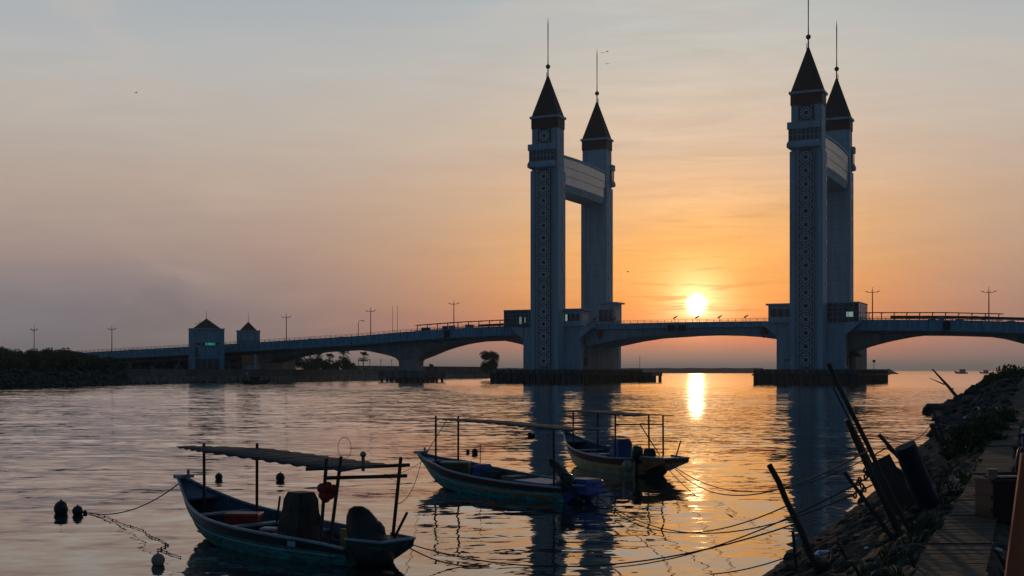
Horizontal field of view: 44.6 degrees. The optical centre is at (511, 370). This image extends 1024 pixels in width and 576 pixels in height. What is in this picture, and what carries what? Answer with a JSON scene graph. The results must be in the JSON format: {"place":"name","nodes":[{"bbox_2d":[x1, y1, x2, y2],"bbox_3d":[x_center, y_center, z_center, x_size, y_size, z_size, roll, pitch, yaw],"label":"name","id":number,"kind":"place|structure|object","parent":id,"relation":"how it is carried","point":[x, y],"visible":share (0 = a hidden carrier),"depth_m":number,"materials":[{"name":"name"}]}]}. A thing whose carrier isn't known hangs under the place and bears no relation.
{"place":"outdoors","nodes":[
{"label":"outdoors","id":0,"kind":"place"},
{"bbox_2d":[188,310,224,368],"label":"lift house","id":1,"kind":"structure","parent":0,"point":[206,343],"depth_m":412.34,"materials":[{"name":"paint"}]},
{"bbox_2d":[0,371,489,386],"bbox_3d":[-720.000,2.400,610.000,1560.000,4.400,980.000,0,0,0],"label":"ground","id":2,"kind":"structure","parent":0,"point":[59,379],"depth_m":297.80,"materials":[{"name":"brown soil"}]},
{"bbox_2d":[0,350,7,367],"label":"mangrove tree","id":3,"kind":"object","parent":2,"relation":"on","point":[3,355],"visible":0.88,"depth_m":285.33,"materials":[{"name":"green plant"}]},
{"bbox_2d":[2,351,23,370],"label":"mangrove tree","id":4,"kind":"object","parent":2,"relation":"on","point":[14,353],"visible":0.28,"depth_m":290.64,"materials":[{"name":"green plant"}]},
{"bbox_2d":[0,352,29,369],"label":"mangrove tree","id":5,"kind":"object","parent":2,"relation":"on","point":[13,361],"visible":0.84,"depth_m":289.08,"materials":[{"name":"green plant"}]},
{"bbox_2d":[21,348,48,370],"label":"mangrove tree","id":6,"kind":"object","parent":2,"relation":"on","point":[31,354],"visible":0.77,"depth_m":298.59,"materials":[{"name":"green plant"}]},
{"bbox_2d":[41,347,62,369],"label":"mangrove tree","id":7,"kind":"object","parent":2,"relation":"on","point":[58,359],"visible":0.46,"depth_m":311.05,"materials":[{"name":"green plant"}]},
{"bbox_2d":[56,351,70,370],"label":"mangrove tree","id":8,"kind":"object","parent":2,"relation":"on","point":[62,364],"visible":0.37,"depth_m":315.01,"materials":[{"name":"green plant"}]},
{"bbox_2d":[56,347,76,370],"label":"mangrove tree","id":9,"kind":"object","parent":2,"relation":"on","point":[66,351],"visible":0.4,"depth_m":317.97,"materials":[{"name":"green plant"}]},
{"bbox_2d":[62,351,84,370],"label":"mangrove tree","id":10,"kind":"object","parent":2,"relation":"on","point":[78,359],"visible":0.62,"depth_m":317.11,"materials":[{"name":"green plant"}]},
{"bbox_2d":[74,352,88,370],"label":"mangrove tree","id":11,"kind":"object","parent":2,"relation":"on","point":[83,366],"visible":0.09,"depth_m":329.54,"materials":[{"name":"green plant"}]},
{"bbox_2d":[77,352,93,370],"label":"mangrove tree","id":12,"kind":"object","parent":2,"relation":"on","point":[87,358],"visible":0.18,"depth_m":331.12,"materials":[{"name":"green plant"}]},
{"bbox_2d":[0,368,262,386],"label":"riprap","id":13,"kind":"object","parent":2,"relation":"on","point":[34,379],"visible":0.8,"depth_m":297.23,"materials":[{"name":"grey stone"}]},
{"bbox_2d":[127,362,162,368],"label":"bridge column row","id":14,"kind":"object","parent":2,"relation":"on","point":[140,366],"visible":0.28,"depth_m":453.19,"materials":[{"name":"grey concrete"}]},
{"bbox_2d":[151,361,186,368],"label":"bridge column row","id":15,"kind":"object","parent":2,"relation":"on","point":[154,366],"visible":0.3,"depth_m":448.52,"materials":[{"name":"grey concrete"}]},
{"bbox_2d":[175,361,188,368],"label":"bridge column row","id":16,"kind":"object","parent":2,"relation":"on","point":[179,366],"visible":0.23,"depth_m":439.82,"materials":[{"name":"grey concrete"}]},
{"bbox_2d":[126,359,241,368],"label":"retaining wall","id":17,"kind":"structure","parent":2,"relation":"on","point":[157,364],"depth_m":464.42,"materials":[{"name":"concrete"}]},
{"bbox_2d":[242,354,261,368],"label":"kiosk","id":18,"kind":"object","parent":2,"relation":"on","point":[250,361],"visible":0.76,"depth_m":412.49,"materials":[{"name":"grey concrete"}]},
{"bbox_2d":[259,360,294,368],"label":"bridge pier","id":19,"kind":"structure","parent":2,"relation":"on","point":[288,365],"depth_m":430.09,"materials":[{"name":"grey concrete"}]},
{"bbox_2d":[295,356,314,368],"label":"broadleaf tree","id":20,"kind":"object","parent":2,"relation":"on","point":[301,365],"visible":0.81,"depth_m":518.24,"materials":[{"name":"green plant"}]},
{"bbox_2d":[123,369,489,383],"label":"sea wall","id":21,"kind":"structure","parent":2,"relation":"on","point":[140,376],"depth_m":393.01,"materials":[{"name":"concrete"}]},
{"bbox_2d":[351,366,480,370],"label":"balustrade","id":22,"kind":"object","parent":21,"relation":"on","point":[435,368],"visible":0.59,"depth_m":547.37,"materials":[{"name":"concrete"}]},
{"bbox_2d":[302,357,326,368],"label":"broadleaf tree","id":23,"kind":"object","parent":2,"relation":"on","point":[315,360],"visible":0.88,"depth_m":517.72,"materials":[{"name":"green plant"}]},
{"bbox_2d":[325,362,339,368],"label":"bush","id":24,"kind":"object","parent":2,"relation":"on","point":[332,366],"visible":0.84,"depth_m":518.11,"materials":[{"name":"green plant"}]},
{"bbox_2d":[330,357,356,368],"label":"broadleaf tree","id":25,"kind":"object","parent":2,"relation":"on","point":[340,361],"visible":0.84,"depth_m":518.43,"materials":[{"name":"green plant"}]},
{"bbox_2d":[479,350,499,372],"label":"broadleaf tree","id":26,"kind":"object","parent":2,"relation":"on","point":[488,365],"visible":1,"depth_m":468.88,"materials":[{"name":"green plant"}]},
{"bbox_2d":[236,319,259,342],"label":"lift house","id":27,"kind":"structure","parent":0,"point":[247,332],"depth_m":458.43,"materials":[{"name":"paint"}]},
{"bbox_2d":[260,526,277,533],"bbox_3d":[-4.879,3.275,25.068,0.300,0.250,0.260,0,0,14],"label":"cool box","id":28,"kind":"object","parent":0,"point":[273,530],"visible":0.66,"depth_m":24.96,"materials":[{"name":"white plastic"}]},
{"bbox_2d":[322,537,339,545],"bbox_3d":[-3.405,3.340,24.142,0.623,0.203,0.614,0,0,0],"label":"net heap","id":29,"kind":"object","parent":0,"point":[335,541],"visible":0.41,"depth_m":23.95,"materials":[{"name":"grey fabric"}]},
{"bbox_2d":[0,371,999,575],"bbox_3d":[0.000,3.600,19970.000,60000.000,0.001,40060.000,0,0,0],"label":"water","id":30,"kind":"structure","parent":0,"point":[103,449],"depth_m":47.83,"materials":[{"name":"grey liquid"}]},
{"bbox_2d":[54,499,68,513],"bbox_3d":[-11.373,3.469,31.480,0.355,0.440,0.350,0,0,0],"label":"buoy","id":31,"kind":"object","parent":30,"relation":"on","point":[60,506],"visible":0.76,"depth_m":31.36,"materials":[{"name":"black plastic"}]},
{"bbox_2d":[72,505,82,514],"bbox_3d":[-10.856,3.499,31.200,0.272,0.296,0.268,0,0,0],"label":"buoy","id":32,"kind":"object","parent":30,"relation":"on","point":[77,510],"visible":0.85,"depth_m":31.10,"materials":[{"name":"black plastic"}]},
{"bbox_2d":[90,512,180,556],"bbox_3d":[-8.375,3.580,27.782,0.440,0.044,8.566,0,0,-29],"label":"float line","id":33,"kind":"object","parent":30,"relation":"on","point":[161,549],"visible":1,"depth_m":26.40,"materials":[{"name":"brown fabric"}]},
{"bbox_2d":[151,552,164,564],"bbox_3d":[-6.570,3.508,23.168,0.250,0.272,0.246,0,0,0],"label":"buoy","id":34,"kind":"object","parent":30,"relation":"on","point":[158,558],"visible":0.85,"depth_m":23.08,"materials":[{"name":"grey plastic"}]},
{"bbox_2d":[244,372,269,383],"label":"fishing boat","id":35,"kind":"object","parent":30,"relation":"on","point":[255,380],"visible":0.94,"depth_m":333.24,"materials":[{"name":"grey paint"}]},
{"bbox_2d":[173,437,415,566],"bbox_3d":[-4.737,2.765,25.209,7.411,3.001,1.990,0,0,44],"label":"fishing boat","id":36,"kind":"object","parent":30,"relation":"on","point":[305,528],"visible":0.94,"depth_m":24.21,"materials":[{"name":"green paint"}]},
{"bbox_2d":[87,484,178,514],"bbox_3d":[-9.046,3.030,29.551,0.025,1.126,5.149,0,0,-41],"label":"mooring rope","id":37,"kind":"object","parent":36,"relation":"attached to","point":[137,507],"visible":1,"depth_m":29.20,"materials":[{"name":"brown fabric"}]},
{"bbox_2d":[223,511,263,526],"bbox_3d":[-5.612,3.105,26.111,0.740,0.270,0.460,0,0,4],"label":"cool box","id":38,"kind":"object","parent":36,"relation":"in","point":[237,517],"visible":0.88,"depth_m":25.91,"materials":[{"name":"red plastic"}]},
{"bbox_2d":[317,482,335,502],"bbox_3d":[-3.425,2.255,23.097,0.400,0.400,0.281,0,0,-20],"label":"float","id":39,"kind":"object","parent":36,"relation":"hanging from","point":[326,491],"visible":0.99,"depth_m":23.02,"materials":[{"name":"red plastic"}]},
{"bbox_2d":[406,545,489,565],"bbox_3d":[-1.260,3.351,22.925,1.706,0.521,0.022,0,0,-6],"label":"mooring rope","id":40,"kind":"object","parent":36,"relation":"attached to","point":[442,561],"visible":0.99,"depth_m":22.92,"materials":[{"name":"brown fabric"}]},
{"bbox_2d":[378,354,445,381],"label":"bridge pier","id":41,"kind":"structure","parent":30,"relation":"in","point":[411,370],"depth_m":398.67,"materials":[{"name":"grey concrete"}]},
{"bbox_2d":[81,324,522,363],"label":"approach viaduct","id":42,"kind":"object","parent":41,"relation":"on","point":[405,345],"visible":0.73,"depth_m":404.22,"materials":[{"name":"concrete"}]},
{"bbox_2d":[414,320,503,330],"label":"railing","id":43,"kind":"object","parent":42,"relation":"on","point":[498,324],"visible":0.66,"depth_m":389.24,"materials":[{"name":"grey metal"}]},
{"bbox_2d":[414,416,607,502],"bbox_3d":[-0.348,2.681,36.611,2.005,2.563,8.106,0,0,-41],"label":"fishing boat","id":44,"kind":"object","parent":30,"relation":"on","point":[490,480],"visible":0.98,"depth_m":35.35,"materials":[{"name":"teal paint"}]},
{"bbox_2d":[440,461,471,478],"bbox_3d":[-1.710,3.035,38.015,0.890,0.530,0.640,0,0,7],"label":"fish box","id":45,"kind":"object","parent":44,"relation":"in","point":[464,467],"visible":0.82,"depth_m":37.72,"materials":[{"name":"green paint"}]},
{"bbox_2d":[489,369,661,382],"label":"fender platform","id":46,"kind":"structure","parent":30,"relation":"in","point":[561,375],"depth_m":363.08,"materials":[{"name":"concrete"}]},
{"bbox_2d":[527,25,565,368],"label":"bridge tower","id":47,"kind":"structure","parent":46,"relation":"on","point":[545,164],"depth_m":363.56,"materials":[{"name":"paint"}]},
{"bbox_2d":[529,149,554,161],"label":"balcony window","id":48,"kind":"structure","parent":47,"relation":"in","point":[547,154],"depth_m":363.48,"materials":[{"name":"grey glass"}]},
{"bbox_2d":[564,155,605,205],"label":"skybridge","id":49,"kind":"object","parent":47,"relation":"attached to","point":[585,183],"visible":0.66,"depth_m":382.20,"materials":[{"name":"paint"}]},
{"bbox_2d":[510,325,620,368],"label":"tower pier","id":50,"kind":"structure","parent":46,"relation":"on","point":[579,354],"depth_m":371.57,"materials":[{"name":"grey concrete"}]},
{"bbox_2d":[503,310,529,327],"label":"control room","id":51,"kind":"object","parent":50,"relation":"on","point":[516,318],"visible":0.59,"depth_m":372.92,"materials":[{"name":"white concrete"}]},
{"bbox_2d":[563,308,591,325],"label":"control room","id":52,"kind":"object","parent":50,"relation":"on","point":[576,317],"visible":0.96,"depth_m":364.80,"materials":[{"name":"paint"}]},
{"bbox_2d":[595,302,624,323],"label":"control room","id":53,"kind":"object","parent":50,"relation":"on","point":[608,311],"visible":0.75,"depth_m":392.07,"materials":[{"name":"paint"}]},
{"bbox_2d":[580,91,615,323],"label":"bridge tower","id":54,"kind":"structure","parent":46,"relation":"on","point":[596,140],"depth_m":399.72,"materials":[{"name":"paint"}]},
{"bbox_2d":[561,410,689,476],"bbox_3d":[3.744,2.746,44.822,1.958,2.528,7.808,0,0,-26],"label":"fishing boat","id":55,"kind":"object","parent":30,"relation":"on","point":[647,462],"visible":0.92,"depth_m":43.82,"materials":[{"name":"green paint"}]},
{"bbox_2d":[622,454,633,471],"bbox_3d":[3.918,3.119,42.177,0.400,0.602,0.390,0,0,0],"label":"buoy","id":56,"kind":"object","parent":55,"relation":"hanging from","point":[627,465],"visible":1,"depth_m":42.05,"materials":[{"name":"grey plastic"}]},
{"bbox_2d":[497,368,762,372],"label":"breakwater","id":57,"kind":"object","parent":30,"relation":"in","point":[706,370],"visible":0.26,"depth_m":1749.56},
{"bbox_2d":[752,369,889,384],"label":"fender platform","id":58,"kind":"structure","parent":30,"relation":"in","point":[816,376],"depth_m":328.22,"materials":[{"name":"concrete"}]},
{"bbox_2d":[787,0,827,368],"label":"bridge tower","id":59,"kind":"structure","parent":58,"relation":"on","point":[806,128],"depth_m":330.98,"materials":[{"name":"paint"}]},
{"bbox_2d":[788,127,818,140],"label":"balcony window","id":60,"kind":"structure","parent":59,"relation":"in","point":[810,133],"depth_m":330.95,"materials":[{"name":"grey glass"}]},
{"bbox_2d":[826,135,848,190],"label":"skybridge","id":61,"kind":"object","parent":59,"relation":"attached to","point":[837,164],"visible":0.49,"depth_m":349.63,"materials":[{"name":"paint"}]},
{"bbox_2d":[761,320,866,368],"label":"tower pier","id":62,"kind":"structure","parent":58,"relation":"on","point":[840,355],"depth_m":337.52,"materials":[{"name":"grey concrete"}]},
{"bbox_2d":[766,303,789,322],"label":"control room","id":63,"kind":"object","parent":62,"relation":"on","point":[778,312],"visible":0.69,"depth_m":338.59,"materials":[{"name":"paint"}]},
{"bbox_2d":[827,302,867,321],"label":"control room","id":64,"kind":"object","parent":62,"relation":"on","point":[845,311],"visible":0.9,"depth_m":332.15,"materials":[{"name":"white concrete"}]},
{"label":"pier deck","id":65,"kind":"object","parent":62,"relation":"on","visible":0},
{"bbox_2d":[585,318,776,347],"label":"lift span","id":66,"kind":"object","parent":65,"relation":"attached to","point":[617,334],"visible":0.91,"depth_m":359.01,"materials":[{"name":"concrete"}]},
{"bbox_2d":[826,22,855,301],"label":"bridge tower","id":67,"kind":"structure","parent":58,"relation":"on","point":[840,226],"depth_m":366.74,"materials":[{"name":"paint"}]},
{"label":"bridge pier","id":68,"kind":"object","parent":30,"relation":"in","visible":0},
{"bbox_2d":[849,317,1023,350],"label":"approach viaduct","id":69,"kind":"object","parent":68,"relation":"on","point":[864,334],"visible":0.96,"depth_m":327.31,"materials":[{"name":"concrete"}]},
{"bbox_2d":[865,312,1023,320],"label":"railing","id":70,"kind":"object","parent":69,"relation":"on","point":[985,317],"visible":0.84,"depth_m":331.75,"materials":[{"name":"grey metal"}]},
{"bbox_2d":[0,0,1023,370],"label":"sky","id":71,"kind":"structure","parent":0,"point":[320,164],"materials":[{"name":"orange"}]},
{"bbox_2d":[762,377,1023,575],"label":"bank","id":72,"kind":"structure","parent":0,"point":[866,538],"depth_m":21.11,"materials":[{"name":"stone"}]},
{"bbox_2d":[767,463,817,573],"bbox_3d":[4.089,2.225,17.846,0.895,1.799,0.106,0,0,0],"label":"wooden post","id":73,"kind":"object","parent":72,"relation":"on","point":[797,523],"visible":1,"depth_m":17.81,"materials":[{"name":"brown wood"}]},
{"bbox_2d":[402,524,793,566],"bbox_3d":[0.985,2.737,20.342,7.941,1.123,0.022,0,0,39],"label":"mooring rope","id":74,"kind":"object","parent":73,"relation":"attached to","point":[607,564],"visible":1,"depth_m":19.82,"materials":[{"name":"brown fabric"}]},
{"bbox_2d":[594,494,785,533],"bbox_3d":[3.068,2.704,25.782,0.020,1.575,15.968,0,0,-6],"label":"mooring rope","id":75,"kind":"object","parent":73,"relation":"attached to","point":[700,531],"visible":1,"depth_m":22.51,"materials":[{"name":"grey"}]},
{"bbox_2d":[791,531,797,572],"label":"wooden post","id":76,"kind":"object","parent":72,"relation":"on","point":[794,552],"visible":1,"depth_m":19.83,"materials":[{"name":"brown wood"}]},
{"bbox_2d":[833,388,871,462],"bbox_3d":[6.699,1.595,23.517,1.330,2.547,0.051,0,0,31],"label":"wooden post","id":77,"kind":"object","parent":72,"relation":"on","point":[869,459],"visible":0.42,"depth_m":23.65,"materials":[{"name":"brown wood"}]},
{"bbox_2d":[671,450,867,495],"bbox_3d":[4.918,2.104,28.705,0.024,2.210,25.624,0,0,2],"label":"mooring rope","id":78,"kind":"object","parent":77,"relation":"attached to","point":[859,455],"visible":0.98,"depth_m":20.80,"materials":[{"name":"brown fabric"}]},
{"bbox_2d":[843,471,894,538],"bbox_3d":[5.196,2.041,17.902,0.906,1.212,0.075,0,0,0],"label":"wooden post","id":79,"kind":"object","parent":72,"relation":"on","point":[873,512],"visible":0.75,"depth_m":17.88,"materials":[{"name":"brown wood"}]},
{"bbox_2d":[827,363,911,534],"bbox_3d":[4.622,1.125,15.898,1.234,2.453,0.067,0,0,0],"label":"wooden post","id":80,"kind":"object","parent":72,"relation":"on","point":[870,451],"visible":0.84,"depth_m":15.87,"materials":[{"name":"brown wood"}]},
{"bbox_2d":[614,472,877,567],"bbox_3d":[3.277,2.428,19.308,0.020,2.325,7.387,0,0,-23],"label":"mooring rope","id":81,"kind":"object","parent":80,"relation":"attached to","point":[759,529],"visible":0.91,"depth_m":18.21,"materials":[{"name":"brown fabric"}]},
{"bbox_2d":[845,419,902,535],"bbox_3d":[5.256,1.652,17.901,0.965,1.922,0.127,0,0,0],"label":"wooden post","id":82,"kind":"object","parent":72,"relation":"on","point":[893,520],"visible":0.82,"depth_m":17.87,"materials":[{"name":"brown wood"}]},
{"bbox_2d":[595,484,872,533],"bbox_3d":[3.704,2.585,25.807,0.022,1.961,16.111,0,0,-11],"label":"mooring rope","id":83,"kind":"object","parent":82,"relation":"attached to","point":[744,529],"visible":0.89,"depth_m":22.90,"materials":[{"name":"grey"}]},
{"bbox_2d":[710,508,883,574],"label":"mooring rope","id":84,"kind":"object","parent":82,"relation":"attached to","point":[800,551],"visible":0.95,"depth_m":19.70,"materials":[{"name":"grey"}]},
{"bbox_2d":[853,467,870,498],"bbox_3d":[4.960,1.595,17.700,0.261,0.456,0.054,0,0,0],"label":"chain","id":85,"kind":"object","parent":82,"relation":"hanging from","point":[861,485],"visible":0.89,"depth_m":17.69,"materials":[{"name":"grey metal"}]},
{"bbox_2d":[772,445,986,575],"bbox_3d":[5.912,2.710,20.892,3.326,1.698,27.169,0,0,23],"label":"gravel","id":86,"kind":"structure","parent":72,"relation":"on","point":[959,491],"depth_m":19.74,"materials":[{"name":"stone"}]},
{"bbox_2d":[878,433,896,457],"bbox_3d":[7.548,1.882,23.751,1.182,1.377,0.096,0,0,0],"label":"wooden post","id":87,"kind":"object","parent":72,"relation":"on","point":[887,443],"visible":0.3,"depth_m":23.72,"materials":[{"name":"brown wood"}]},
{"bbox_2d":[673,447,887,491],"bbox_3d":[6.227,2.404,32.630,0.024,1.942,17.868,0,0,-6],"label":"mooring rope","id":88,"kind":"object","parent":87,"relation":"attached to","point":[788,487],"visible":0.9,"depth_m":29.12,"materials":[{"name":"grey"}]},
{"bbox_2d":[870,454,915,515],"bbox_3d":[6.614,1.996,21.720,0.440,1.000,0.041,-27,-8,0],"label":"plank","id":89,"kind":"object","parent":72,"relation":"on","point":[898,486],"visible":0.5,"depth_m":21.70,"materials":[{"name":"brown wood"}]},
{"bbox_2d":[778,374,1023,575],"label":"rubble","id":90,"kind":"object","parent":72,"relation":"on","point":[986,400],"visible":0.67,"depth_m":30.70,"materials":[{"name":"stone"}]},
{"bbox_2d":[887,536,919,555],"bbox_3d":[4.475,1.993,14.197,0.060,0.139,0.905,0,0,39],"label":"driftwood","id":91,"kind":"object","parent":72,"relation":"on","point":[893,552],"visible":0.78,"depth_m":14.00,"materials":[{"name":"brown wood"}]},
{"bbox_2d":[895,442,939,510],"bbox_3d":[6.182,1.612,19.047,0.354,1.020,0.354,-24,6,0],"label":"plastic drum","id":92,"kind":"object","parent":72,"relation":"on","point":[916,474],"visible":0.98,"depth_m":18.91,"materials":[{"name":"plastic"}]},
{"bbox_2d":[922,403,942,413],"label":"boulder","id":93,"kind":"object","parent":72,"relation":"on","point":[927,408],"visible":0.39,"depth_m":103.60,"materials":[{"name":"stone"}]},
{"bbox_2d":[929,423,941,447],"bbox_3d":[15.283,2.521,44.598,0.764,1.323,0.220,0,0,0],"label":"wooden post","id":94,"kind":"object","parent":72,"relation":"on","point":[936,435],"visible":0.52,"depth_m":44.53,"materials":[{"name":"brown wood"}]},
{"bbox_2d":[851,406,1023,575],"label":"weeds","id":95,"kind":"object","parent":72,"relation":"on","point":[964,478],"visible":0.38,"depth_m":14.73,"materials":[{"name":"green plant"}]},
{"bbox_2d":[933,411,944,438],"bbox_3d":[14.905,2.238,43.254,0.652,1.664,0.130,0,0,0],"label":"wooden post","id":96,"kind":"object","parent":72,"relation":"on","point":[938,425],"visible":0.6,"depth_m":43.21,"materials":[{"name":"brown wood"}]},
{"bbox_2d":[930,369,960,401],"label":"dead branch","id":97,"kind":"object","parent":72,"relation":"on","point":[956,396],"visible":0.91,"depth_m":88.99,"materials":[{"name":"brown wood"}]},
{"bbox_2d":[939,437,971,459],"bbox_3d":[12.908,2.313,35.874,1.190,0.928,1.096,0,0,-1],"label":"bush","id":98,"kind":"object","parent":72,"relation":"on","point":[947,453],"visible":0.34,"depth_m":35.81,"materials":[{"name":"green plant"}]},
{"bbox_2d":[913,409,1023,575],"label":"path","id":99,"kind":"structure","parent":72,"relation":"on","point":[960,541],"depth_m":14.10,"materials":[{"name":"weathered wood"}]},
{"bbox_2d":[973,477,1016,522],"bbox_3d":[6.212,1.630,15.784,0.560,0.540,0.470,0,0,-8],"label":"crate","id":100,"kind":"object","parent":99,"relation":"on","point":[994,498],"visible":0.83,"depth_m":15.58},
{"bbox_2d":[987,468,997,478],"bbox_3d":[6.050,1.298,15.720,0.136,0.120,0.133,0,0,0],"label":"plastic tub","id":101,"kind":"object","parent":100,"relation":"on","point":[992,473],"visible":1,"depth_m":15.67,"materials":[{"name":"grey plastic"}]},
{"bbox_2d":[983,472,1017,478],"bbox_3d":[6.300,1.323,15.860,0.440,0.070,0.400,0,0,-8],"label":"black tray","id":102,"kind":"object","parent":100,"relation":"on","point":[1006,475],"visible":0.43,"depth_m":15.84,"materials":[{"name":"plastic"}]},
{"bbox_2d":[945,418,1013,453],"bbox_3d":[12.503,1.892,33.408,1.689,1.220,1.294,0,0,-25],"label":"bush","id":103,"kind":"object","parent":72,"relation":"on","point":[977,432],"visible":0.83,"depth_m":33.25,"materials":[{"name":"green plant"}]},
{"bbox_2d":[970,408,1013,429],"bbox_3d":[14.951,1.860,39.411,1.393,1.337,1.756,0,0,-10],"label":"bush","id":104,"kind":"object","parent":72,"relation":"on","point":[989,418],"visible":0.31,"depth_m":39.09,"materials":[{"name":"green plant"}]},
{"bbox_2d":[981,371,1008,382],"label":"shrub","id":105,"kind":"object","parent":72,"relation":"on","point":[986,378],"visible":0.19,"depth_m":99.80,"materials":[{"name":"green plant"}]},
{"bbox_2d":[992,406,1020,423],"bbox_3d":[17.526,1.823,44.913,1.701,1.080,1.501,0,0,42],"label":"bush","id":106,"kind":"object","parent":72,"relation":"on","point":[1005,414],"visible":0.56,"depth_m":44.43,"materials":[{"name":"green plant"}]},
{"bbox_2d":[990,364,1023,379],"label":"shrub","id":107,"kind":"object","parent":72,"relation":"on","point":[1013,371],"visible":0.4,"depth_m":99.07,"materials":[{"name":"green plant"}]},
{"bbox_2d":[1004,453,1023,575],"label":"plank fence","id":108,"kind":"object","parent":72,"relation":"on","point":[1014,566],"visible":1,"depth_m":7.99,"materials":[{"name":"brown wood"}]},
{"bbox_2d":[1009,422,1023,471],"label":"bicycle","id":109,"kind":"object","parent":72,"relation":"on","point":[1019,448],"visible":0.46,"depth_m":21.49,"materials":[{"name":"black metal"}]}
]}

